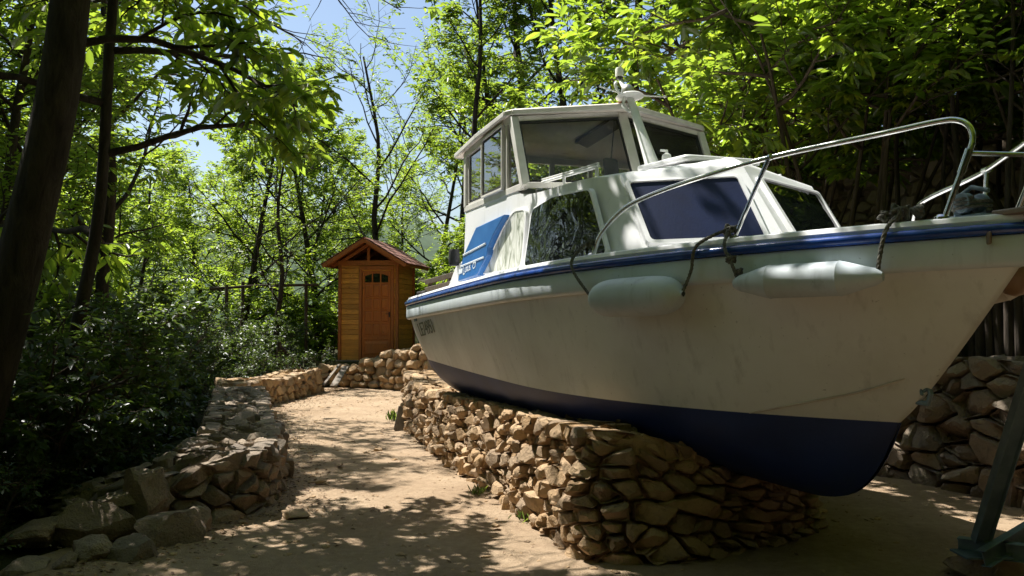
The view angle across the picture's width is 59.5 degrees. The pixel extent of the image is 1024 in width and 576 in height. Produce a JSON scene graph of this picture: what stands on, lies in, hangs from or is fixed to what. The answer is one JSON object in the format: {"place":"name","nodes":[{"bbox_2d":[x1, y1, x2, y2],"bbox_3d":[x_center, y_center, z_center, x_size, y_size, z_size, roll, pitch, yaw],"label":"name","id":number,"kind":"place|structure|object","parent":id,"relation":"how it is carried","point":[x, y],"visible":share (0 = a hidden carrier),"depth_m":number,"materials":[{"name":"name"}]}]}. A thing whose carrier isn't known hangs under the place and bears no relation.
{"place":"outdoors","nodes":[
{"label":"outdoors","id":0,"kind":"place"},
{"bbox_2d":[40,194,457,341],"bbox_3d":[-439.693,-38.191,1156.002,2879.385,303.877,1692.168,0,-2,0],"label":"hills","id":1,"kind":"structure","parent":0,"point":[427,240],"depth_m":1293.74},
{"bbox_2d":[0,0,734,236],"label":"sky","id":2,"kind":"structure","parent":0,"point":[328,12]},
{"bbox_2d":[0,121,976,570],"bbox_3d":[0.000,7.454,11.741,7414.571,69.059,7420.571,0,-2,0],"label":"ground","id":3,"kind":"structure","parent":0,"point":[8,555],"depth_m":6.30,"materials":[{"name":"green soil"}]},
{"bbox_2d":[0,457,23,550],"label":"shrub","id":4,"kind":"object","parent":3,"relation":"on","point":[5,541],"visible":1,"depth_m":5.22,"materials":[{"name":"green plant"}]},
{"bbox_2d":[0,555,50,575],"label":"boulder","id":5,"kind":"object","parent":3,"relation":"on","point":[27,564],"visible":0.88,"depth_m":5.36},
{"bbox_2d":[0,516,56,548],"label":"boulder","id":6,"kind":"object","parent":3,"relation":"on","point":[36,533],"visible":0.84,"depth_m":5.74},
{"bbox_2d":[0,431,59,515],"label":"shrub","id":7,"kind":"object","parent":3,"relation":"on","point":[22,474],"visible":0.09,"depth_m":6.52,"materials":[{"name":"green plant"}]},
{"bbox_2d":[0,431,120,524],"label":"shrub","id":8,"kind":"object","parent":3,"relation":"on","point":[23,515],"visible":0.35,"depth_m":6.57,"materials":[{"name":"green plant"}]},
{"bbox_2d":[52,551,77,569],"bbox_3d":[-2.710,1.679,5.445,0.128,0.149,0.184,0,-2,0],"label":"rock","id":9,"kind":"object","parent":3,"relation":"on","point":[67,559],"visible":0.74,"depth_m":5.41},
{"bbox_2d":[0,0,137,351],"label":"chestnut tree","id":10,"kind":"object","parent":3,"relation":"on","point":[87,212],"visible":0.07,"depth_m":14.75,"materials":[{"name":"green plant"}]},
{"bbox_2d":[1,0,162,311],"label":"chestnut tree","id":11,"kind":"object","parent":3,"relation":"on","point":[123,214],"visible":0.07,"depth_m":18.89,"materials":[{"name":"green plant"}]},
{"bbox_2d":[0,0,175,221],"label":"chestnut tree","id":12,"kind":"object","parent":3,"relation":"on","point":[123,161],"visible":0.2,"depth_m":13.58,"materials":[{"name":"green plant"}]},
{"bbox_2d":[72,534,112,561],"bbox_3d":[-2.630,1.664,5.619,0.349,0.225,0.241,0,-2,0],"label":"boulder","id":13,"kind":"object","parent":3,"relation":"on","point":[90,547],"visible":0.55,"depth_m":5.56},
{"bbox_2d":[0,0,194,369],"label":"chestnut tree","id":14,"kind":"object","parent":3,"relation":"on","point":[7,182],"visible":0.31,"depth_m":11.27,"materials":[{"name":"green plant"}]},
{"bbox_2d":[39,420,155,488],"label":"shrub","id":15,"kind":"object","parent":3,"relation":"on","point":[116,452],"visible":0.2,"depth_m":7.89,"materials":[{"name":"green plant"}]},
{"bbox_2d":[0,0,204,331],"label":"chestnut tree","id":16,"kind":"object","parent":3,"relation":"on","point":[124,235],"visible":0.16,"depth_m":16.88,"materials":[{"name":"green plant"}]},
{"bbox_2d":[0,278,209,524],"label":"shrub","id":17,"kind":"object","parent":3,"relation":"on","point":[32,393],"visible":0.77,"depth_m":6.62,"materials":[{"name":"green plant"}]},
{"bbox_2d":[9,267,209,475],"bbox_3d":[-4.215,0.903,8.647,2.680,2.204,2.770,1,-2,-35],"label":"shrub","id":18,"kind":"object","parent":3,"relation":"on","point":[172,347],"visible":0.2,"depth_m":8.56,"materials":[{"name":"green plant"}]},
{"bbox_2d":[22,330,199,448],"bbox_3d":[-4.850,1.257,9.900,2.138,1.758,2.210,-1,-2,20],"label":"shrub","id":19,"kind":"object","parent":3,"relation":"on","point":[179,372],"visible":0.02,"depth_m":10.42,"materials":[{"name":"green plant"}]},
{"bbox_2d":[76,405,166,462],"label":"shrub","id":20,"kind":"object","parent":3,"relation":"on","point":[152,433],"visible":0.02,"depth_m":9.04,"materials":[{"name":"green plant"}]},
{"bbox_2d":[22,297,222,417],"bbox_3d":[-5.919,1.160,12.871,2.780,2.286,2.873,0,-2,12],"label":"shrub","id":21,"kind":"object","parent":3,"relation":"on","point":[202,327],"depth_m":13.41,"materials":[{"name":"green plant"}]},
{"bbox_2d":[53,127,193,307],"bbox_3d":[-12.455,-0.177,26.852,5.292,9.995,4.790,-1,-2,30],"label":"chestnut tree","id":22,"kind":"object","parent":3,"relation":"on","point":[136,268],"visible":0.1,"depth_m":26.98,"materials":[{"name":"green plant"}]},
{"bbox_2d":[21,291,243,437],"bbox_3d":[-5.144,1.075,11.706,2.856,2.348,2.951,0,-2,0],"label":"shrub","id":23,"kind":"object","parent":3,"relation":"on","point":[202,362],"visible":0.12,"depth_m":12.28,"materials":[{"name":"green plant"}]},
{"bbox_2d":[67,146,217,332],"bbox_3d":[-9.637,0.088,22.464,3.593,7.496,3.969,-1,-2,20],"label":"chestnut tree","id":24,"kind":"object","parent":3,"relation":"on","point":[172,169],"visible":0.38,"depth_m":22.75,"materials":[{"name":"green plant"}]},
{"bbox_2d":[123,467,169,520],"bbox_3d":[-2.624,1.555,6.389,0.320,0.568,0.282,0,-2,0],"label":"boulder","id":25,"kind":"object","parent":3,"relation":"on","point":[148,490],"visible":0.58,"depth_m":6.31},
{"bbox_2d":[105,388,196,449],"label":"shrub","id":26,"kind":"object","parent":3,"relation":"on","point":[157,438],"visible":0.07,"depth_m":10.04,"materials":[{"name":"green plant"}]},
{"bbox_2d":[0,0,308,305],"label":"sparse tree","id":27,"kind":"object","parent":3,"relation":"on","point":[112,207],"visible":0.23,"depth_m":13.72,"materials":[{"name":"green plant"}]},
{"bbox_2d":[111,178,223,325],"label":"chestnut tree","id":28,"kind":"object","parent":3,"relation":"on","point":[181,264],"visible":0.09,"depth_m":33.02,"materials":[{"name":"green plant"}]},
{"bbox_2d":[142,391,194,446],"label":"shrub","id":29,"kind":"object","parent":3,"relation":"on","point":[182,409],"visible":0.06,"depth_m":11.23,"materials":[{"name":"green plant"}]},
{"bbox_2d":[0,0,339,481],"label":"chestnut tree","id":30,"kind":"object","parent":3,"relation":"on","point":[93,232],"visible":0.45,"depth_m":7.71,"materials":[{"name":"green plant"}]},
{"bbox_2d":[46,385,293,523],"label":"stone wall","id":31,"kind":"structure","parent":3,"relation":"on","point":[231,461],"depth_m":7.04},
{"bbox_2d":[141,324,230,387],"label":"shrub","id":32,"kind":"object","parent":3,"relation":"on","point":[210,340],"visible":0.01,"depth_m":16.36,"materials":[{"name":"green plant"}]},
{"bbox_2d":[130,146,268,328],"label":"chestnut tree","id":33,"kind":"object","parent":3,"relation":"on","point":[215,215],"visible":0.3,"depth_m":28.43,"materials":[{"name":"green plant"}]},
{"bbox_2d":[144,147,254,327],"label":"chestnut tree","id":34,"kind":"object","parent":3,"relation":"on","point":[226,256],"visible":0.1,"depth_m":36.03,"materials":[{"name":"green plant"}]},
{"bbox_2d":[189,506,211,532],"bbox_3d":[-2.256,1.682,6.332,0.264,0.265,0.220,1,-2,-22],"label":"rock","id":35,"kind":"object","parent":3,"relation":"on","point":[204,513],"visible":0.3,"depth_m":6.36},
{"bbox_2d":[187,360,214,407],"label":"shrub","id":36,"kind":"object","parent":3,"relation":"on","point":[209,389],"visible":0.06,"depth_m":15.24,"materials":[{"name":"green plant"}]},
{"bbox_2d":[160,299,262,404],"bbox_3d":[-6.414,1.413,17.668,2.997,2.384,2.900,-2,-3,40],"label":"shrub","id":37,"kind":"object","parent":3,"relation":"on","point":[223,352],"visible":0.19,"depth_m":17.70,"materials":[{"name":"green plant"}]},
{"bbox_2d":[194,353,249,398],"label":"shrub","id":38,"kind":"object","parent":3,"relation":"on","point":[238,374],"visible":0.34,"depth_m":16.05,"materials":[{"name":"green plant"}]},
{"bbox_2d":[0,0,445,432],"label":"chestnut tree","id":39,"kind":"object","parent":3,"relation":"on","point":[26,232],"visible":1,"depth_m":6.04,"materials":[{"name":"green plant"}]},
{"bbox_2d":[196,324,271,377],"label":"shrub","id":40,"kind":"object","parent":3,"relation":"on","point":[251,353],"visible":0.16,"depth_m":18.82,"materials":[{"name":"green plant"}]},
{"bbox_2d":[221,357,265,378],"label":"shrub","id":41,"kind":"object","parent":3,"relation":"on","point":[255,373],"visible":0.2,"depth_m":17.28,"materials":[{"name":"green plant"}]},
{"bbox_2d":[157,55,352,328],"bbox_3d":[-6.946,-1.523,24.602,5.028,9.495,4.551,0,-2,-12],"label":"chestnut tree","id":42,"kind":"object","parent":3,"relation":"on","point":[207,266],"visible":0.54,"depth_m":23.94,"materials":[{"name":"green plant"}]},
{"bbox_2d":[200,310,311,372],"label":"shrub","id":43,"kind":"object","parent":3,"relation":"on","point":[287,346],"visible":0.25,"depth_m":20.54,"materials":[{"name":"green plant"}]},
{"bbox_2d":[203,311,308,368],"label":"shrub","id":44,"kind":"object","parent":3,"relation":"on","point":[270,334],"visible":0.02,"depth_m":21.55,"materials":[{"name":"green plant"}]},
{"bbox_2d":[191,131,327,335],"bbox_3d":[-8.338,-0.578,30.579,4.311,8.995,4.763,0,-2,6],"label":"chestnut tree","id":45,"kind":"object","parent":3,"relation":"on","point":[252,225],"visible":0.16,"depth_m":29.97,"materials":[{"name":"green plant"}]},
{"bbox_2d":[210,281,318,367],"bbox_3d":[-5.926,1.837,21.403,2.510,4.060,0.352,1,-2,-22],"label":"rail fence","id":46,"kind":"object","parent":3,"relation":"on","point":[243,286],"visible":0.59,"depth_m":21.56,"materials":[{"name":"brown wood"}]},
{"bbox_2d":[194,275,337,364],"bbox_3d":[-5.257,1.538,24.756,5.245,4.272,4.713,-1,-2,15],"label":"chestnut bush","id":47,"kind":"object","parent":3,"relation":"on","point":[331,333],"visible":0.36,"depth_m":24.20,"materials":[{"name":"green plant"}]},
{"bbox_2d":[243,341,303,377],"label":"shrub","id":48,"kind":"object","parent":3,"relation":"on","point":[283,362],"visible":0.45,"depth_m":18.42,"materials":[{"name":"green plant"}]},
{"bbox_2d":[276,342,303,370],"bbox_3d":[-4.762,1.822,19.244,0.585,1.333,0.105,1,-2,-24],"label":"broken post","id":49,"kind":"object","parent":3,"relation":"on","point":[280,347],"visible":0.46,"depth_m":19.15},
{"bbox_2d":[203,100,389,356],"bbox_3d":[-5.354,-1.079,21.193,4.259,7.793,5.299,1,-2,-28],"label":"sparse tree","id":50,"kind":"object","parent":3,"relation":"on","point":[281,247],"visible":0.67,"depth_m":21.05,"materials":[{"name":"green plant"}]},
{"bbox_2d":[209,33,386,365],"bbox_3d":[-5.502,-1.982,24.007,5.028,9.495,4.551,1,-2,-21],"label":"chestnut tree","id":51,"kind":"object","parent":3,"relation":"on","point":[337,135],"visible":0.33,"depth_m":24.19,"materials":[{"name":"green plant"}]},
{"bbox_2d":[238,131,374,368],"bbox_3d":[-6.256,-0.895,28.433,4.234,7.996,3.832,0,-2,-1],"label":"chestnut tree","id":52,"kind":"object","parent":3,"relation":"on","point":[360,137],"visible":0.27,"depth_m":28.05,"materials":[{"name":"green plant"}]},
{"bbox_2d":[284,339,335,368],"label":"shrub","id":53,"kind":"object","parent":3,"relation":"on","point":[313,358],"visible":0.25,"depth_m":20.39,"materials":[{"name":"green plant"}]},
{"bbox_2d":[260,112,399,354],"bbox_3d":[-6.877,-1.719,34.197,5.108,10.073,4.672,0,-2,-10],"label":"chestnut tree","id":54,"kind":"object","parent":3,"relation":"on","point":[330,169],"visible":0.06,"depth_m":33.81,"materials":[{"name":"green plant"}]},
{"bbox_2d":[289,167,387,307],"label":"chestnut tree","id":55,"kind":"object","parent":3,"relation":"on","point":[348,235],"visible":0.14,"depth_m":31.25,"materials":[{"name":"green plant"}]},
{"bbox_2d":[236,0,488,246],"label":"sparse tree","id":56,"kind":"object","parent":3,"relation":"on","point":[376,205],"visible":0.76,"depth_m":22.86,"materials":[{"name":"green plant"}]},
{"bbox_2d":[317,343,433,390],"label":"stone platform","id":57,"kind":"structure","parent":3,"relation":"on","point":[385,369],"depth_m":19.31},
{"bbox_2d":[330,366,348,386],"bbox_3d":[-3.719,1.901,19.345,0.150,0.390,1.010,0,-2,4],"label":"plank","id":58,"kind":"object","parent":57,"relation":"on","point":[339,376],"visible":1,"depth_m":19.28,"materials":[{"name":"grey wood"}]},
{"bbox_2d":[321,237,429,360],"bbox_3d":[-3.202,0.323,21.271,2.069,2.904,1.954,0,-2,10],"label":"wooden hut","id":59,"kind":"object","parent":57,"relation":"on","point":[376,285],"visible":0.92,"depth_m":20.67,"materials":[{"name":"orange"}]},
{"bbox_2d":[358,266,393,359],"bbox_3d":[-3.120,0.579,20.598,0.840,2.173,0.104,0,-2,10],"label":"door","id":60,"kind":"structure","parent":59,"relation":"in","point":[376,290],"depth_m":20.61,"materials":[{"name":"orange"}]},
{"bbox_2d":[370,142,449,276],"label":"chestnut tree","id":61,"kind":"object","parent":3,"relation":"on","point":[416,212],"visible":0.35,"depth_m":35.58,"materials":[{"name":"green plant"}]},
{"bbox_2d":[413,236,461,342],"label":"chestnut bush","id":62,"kind":"object","parent":3,"relation":"on","point":[430,273],"visible":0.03,"depth_m":24.46,"materials":[{"name":"green plant"}]},
{"bbox_2d":[381,76,497,268],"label":"chestnut tree","id":63,"kind":"object","parent":3,"relation":"on","point":[434,155],"visible":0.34,"depth_m":27.16,"materials":[{"name":"green plant"}]},
{"bbox_2d":[421,215,465,283],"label":"chestnut bush","id":64,"kind":"object","parent":3,"relation":"on","point":[458,235],"visible":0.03,"depth_m":23.06,"materials":[{"name":"green plant"}]},
{"bbox_2d":[392,47,504,254],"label":"chestnut tree","id":65,"kind":"object","parent":3,"relation":"on","point":[462,212],"visible":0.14,"depth_m":33.93,"materials":[{"name":"green plant"}]},
{"bbox_2d":[404,0,570,137],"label":"slender tree","id":66,"kind":"object","parent":3,"relation":"on","point":[455,13],"visible":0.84,"depth_m":19.65,"materials":[{"name":"green plant"}]},
{"bbox_2d":[424,0,555,142],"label":"slender tree","id":67,"kind":"object","parent":3,"relation":"on","point":[499,88],"visible":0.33,"depth_m":23.26,"materials":[{"name":"green plant"}]},
{"bbox_2d":[404,0,642,171],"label":"chestnut tree","id":68,"kind":"object","parent":3,"relation":"on","point":[455,83],"visible":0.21,"depth_m":23.76,"materials":[{"name":"green plant"}]},
{"bbox_2d":[431,0,668,184],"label":"chestnut tree","id":69,"kind":"object","parent":3,"relation":"on","point":[534,8],"visible":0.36,"depth_m":20.67,"materials":[{"name":"green plant"}]},
{"bbox_2d":[496,66,678,179],"bbox_3d":[1.799,-1.502,16.824,5.537,4.509,4.974,2,-3,-39],"label":"chestnut bush","id":70,"kind":"object","parent":3,"relation":"on","point":[535,171],"visible":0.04,"depth_m":15.55,"materials":[{"name":"green plant"}]},
{"bbox_2d":[541,0,712,100],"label":"chestnut tree","id":71,"kind":"object","parent":3,"relation":"on","point":[575,77],"visible":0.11,"depth_m":23.52,"materials":[{"name":"green plant"}]},
{"bbox_2d":[524,88,821,190],"bbox_3d":[2.825,-1.518,14.906,4.954,4.034,4.451,-1,-2,26],"label":"chestnut bush","id":72,"kind":"object","parent":3,"relation":"on","point":[558,169],"visible":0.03,"depth_m":14.21,"materials":[{"name":"green plant"}]},
{"bbox_2d":[593,0,760,107],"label":"chestnut tree","id":73,"kind":"object","parent":3,"relation":"on","point":[663,54],"visible":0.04,"depth_m":21.67,"materials":[{"name":"green plant"}]},
{"bbox_2d":[524,0,1023,225],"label":"chestnut bush","id":74,"kind":"object","parent":3,"relation":"on","point":[825,105],"visible":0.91,"depth_m":9.45,"materials":[{"name":"green plant"}]},
{"bbox_2d":[668,0,931,226],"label":"chestnut bush","id":75,"kind":"object","parent":3,"relation":"on","point":[805,172],"visible":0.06,"depth_m":12.93,"materials":[{"name":"green plant"}]},
{"bbox_2d":[698,0,1023,213],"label":"chestnut bush","id":76,"kind":"object","parent":3,"relation":"on","point":[935,110],"visible":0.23,"depth_m":9.29,"materials":[{"name":"green plant"}]},
{"bbox_2d":[785,121,1023,226],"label":"retaining wall","id":77,"kind":"structure","parent":3,"relation":"on","point":[865,211],"depth_m":12.65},
{"bbox_2d":[856,3,959,221],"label":"sapling","id":78,"kind":"object","parent":3,"relation":"on","point":[896,169],"visible":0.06,"depth_m":9.99,"materials":[{"name":"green plant"}]},
{"bbox_2d":[868,0,1020,213],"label":"sapling","id":79,"kind":"object","parent":3,"relation":"on","point":[943,185],"visible":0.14,"depth_m":9.30,"materials":[{"name":"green plant"}]},
{"bbox_2d":[872,0,1022,183],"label":"sapling","id":80,"kind":"object","parent":3,"relation":"on","point":[957,97],"visible":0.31,"depth_m":8.97,"materials":[{"name":"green plant"}]},
{"bbox_2d":[871,0,1023,192],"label":"sapling","id":81,"kind":"object","parent":3,"relation":"on","point":[953,132],"visible":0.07,"depth_m":8.93,"materials":[{"name":"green plant"}]},
{"bbox_2d":[886,0,1023,201],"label":"sapling","id":82,"kind":"object","parent":3,"relation":"on","point":[911,35],"visible":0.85,"depth_m":7.86,"materials":[{"name":"green plant"}]},
{"bbox_2d":[935,51,984,194],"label":"sapling","id":83,"kind":"object","parent":3,"relation":"on","point":[980,145],"visible":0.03,"depth_m":10.34,"materials":[{"name":"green plant"}]},
{"bbox_2d":[950,0,1022,208],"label":"sapling","id":84,"kind":"object","parent":3,"relation":"on","point":[981,61],"visible":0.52,"depth_m":8.11,"materials":[{"name":"green plant"}]},
{"bbox_2d":[0,387,1023,575],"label":"dirt path","id":85,"kind":"structure","parent":0,"point":[465,543],"depth_m":6.36,"materials":[{"name":"soil"}]},
{"bbox_2d":[53,501,135,547],"bbox_3d":[-2.805,1.579,6.030,0.549,0.291,0.303,2,-3,-37],"label":"boulder","id":86,"kind":"object","parent":85,"relation":"on","point":[80,520],"visible":0.73,"depth_m":5.95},
{"bbox_2d":[106,533,158,562],"bbox_3d":[-2.409,1.749,5.676,0.308,0.363,0.367,0,-2,0],"label":"boulder","id":87,"kind":"object","parent":85,"relation":"on","point":[133,547],"visible":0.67,"depth_m":5.60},
{"bbox_2d":[134,508,205,547],"bbox_3d":[-2.320,1.723,6.091,0.425,0.426,0.482,0,-2,0],"label":"boulder","id":88,"kind":"object","parent":85,"relation":"on","point":[172,528],"visible":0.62,"depth_m":6.00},
{"bbox_2d":[214,368,324,404],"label":"stone wall","id":89,"kind":"structure","parent":85,"relation":"on","point":[283,385],"depth_m":16.75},
{"bbox_2d":[282,509,310,518],"bbox_3d":[-1.664,1.747,6.887,0.183,0.079,0.231,1,-2,-31],"label":"rock","id":90,"kind":"object","parent":85,"relation":"on","point":[294,513],"visible":0.94,"depth_m":6.84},
{"bbox_2d":[394,406,406,430],"bbox_3d":[-1.443,1.785,12.154,0.308,0.362,0.181,0,-2,0],"label":"wood block","id":91,"kind":"object","parent":85,"relation":"on","point":[399,423],"depth_m":12.11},
{"bbox_2d":[425,272,453,369],"bbox_3d":[-0.848,0.804,15.704,0.109,2.534,2.163,2,-3,-42],"label":"wooden railing","id":92,"kind":"object","parent":85,"relation":"on","point":[430,282],"visible":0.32,"depth_m":16.23,"materials":[{"name":"brown wood"}]},
{"bbox_2d":[467,484,487,496],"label":"grass tuft","id":93,"kind":"object","parent":85,"relation":"on","point":[475,489],"visible":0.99,"depth_m":7.66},
{"bbox_2d":[44,387,966,575],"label":"fallen leaves","id":94,"kind":"object","parent":85,"relation":"on","point":[113,569],"visible":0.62,"depth_m":7.49,"materials":[{"name":"brown plant"}]},
{"bbox_2d":[62,387,1023,575],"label":"pebbles","id":95,"kind":"object","parent":85,"relation":"on","point":[386,506],"visible":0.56,"depth_m":7.12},
{"bbox_2d":[400,369,828,564],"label":"stone wall","id":96,"kind":"structure","parent":85,"relation":"on","point":[617,492],"depth_m":5.80,"materials":[{"name":"stone"}]},
{"bbox_2d":[405,67,1023,496],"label":"motor boat","id":97,"kind":"object","parent":96,"relation":"on","point":[819,395],"visible":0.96,"depth_m":5.56,"materials":[{"name":"paint"}]},
{"bbox_2d":[570,238,595,294],"bbox_3d":[0.455,-0.124,5.774,0.173,0.418,0.310,0,-2,10],"label":"rope","id":98,"kind":"object","parent":97,"relation":"attached to","point":[590,242],"visible":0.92,"depth_m":5.83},
{"bbox_2d":[588,276,685,316],"bbox_3d":[0.732,0.053,5.337,0.236,0.241,0.749,2,-3,-40],"label":"fender","id":99,"kind":"object","parent":97,"relation":"hanging from","point":[642,296],"visible":1,"depth_m":5.20,"materials":[{"name":"plastic"}]},
{"bbox_2d":[681,223,736,291],"bbox_3d":[1.109,-0.163,5.034,0.323,0.402,0.080,0,-2,3],"label":"rope","id":100,"kind":"object","parent":97,"relation":"attached to","point":[730,228],"visible":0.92,"depth_m":5.04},
{"bbox_2d":[722,229,742,277],"bbox_3d":[1.193,-0.174,4.905,0.084,0.312,0.196,1,-2,-14],"label":"rope","id":101,"kind":"object","parent":97,"relation":"attached to","point":[730,259],"visible":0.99,"depth_m":4.86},
{"bbox_2d":[876,203,924,269],"bbox_3d":[1.903,-0.237,4.426,0.240,0.374,0.172,0,-2,12],"label":"rope","id":102,"kind":"object","parent":97,"relation":"attached to","point":[896,213],"visible":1,"depth_m":4.41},
{"bbox_2d":[732,260,884,298],"bbox_3d":[1.504,-0.040,4.606,0.783,0.188,0.181,-2,-3,40],"label":"fender","id":103,"kind":"object","parent":102,"relation":"hanging from","point":[830,278],"visible":1,"depth_m":4.52,"materials":[{"name":"plastic"}]},
{"bbox_2d":[952,196,992,213],"bbox_3d":[2.250,-0.404,4.383,0.159,0.078,0.199,1,-2,-20],"label":"rope coil","id":104,"kind":"object","parent":97,"relation":"on","point":[989,205],"visible":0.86,"depth_m":4.31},
{"bbox_2d":[995,292,1017,303],"bbox_3d":[2.597,-0.004,4.916,0.602,0.248,0.205,-2,-3,42],"label":"fender","id":105,"kind":"object","parent":97,"relation":"hanging from","point":[1003,297],"visible":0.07,"depth_m":4.81,"materials":[{"name":"plastic"}]},
{"bbox_2d":[1003,266,1023,296],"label":"buoy","id":106,"kind":"object","parent":97,"relation":"hanging from","point":[1015,286],"visible":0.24,"depth_m":4.55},
{"bbox_2d":[876,355,1023,510],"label":"retaining wall","id":107,"kind":"structure","parent":85,"relation":"on","point":[948,438],"depth_m":7.76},
{"bbox_2d":[957,295,1023,356],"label":"pole fence","id":108,"kind":"object","parent":107,"relation":"on","point":[999,330],"visible":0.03,"depth_m":7.68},
{"bbox_2d":[943,555,1023,575],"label":"rock","id":109,"kind":"object","parent":85,"relation":"on","point":[961,565],"visible":0.63,"depth_m":5.10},
{"bbox_2d":[950,363,1023,567],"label":"boat stand","id":110,"kind":"object","parent":85,"relation":"on","point":[980,543],"visible":1,"depth_m":4.98,"materials":[{"name":"paint"}]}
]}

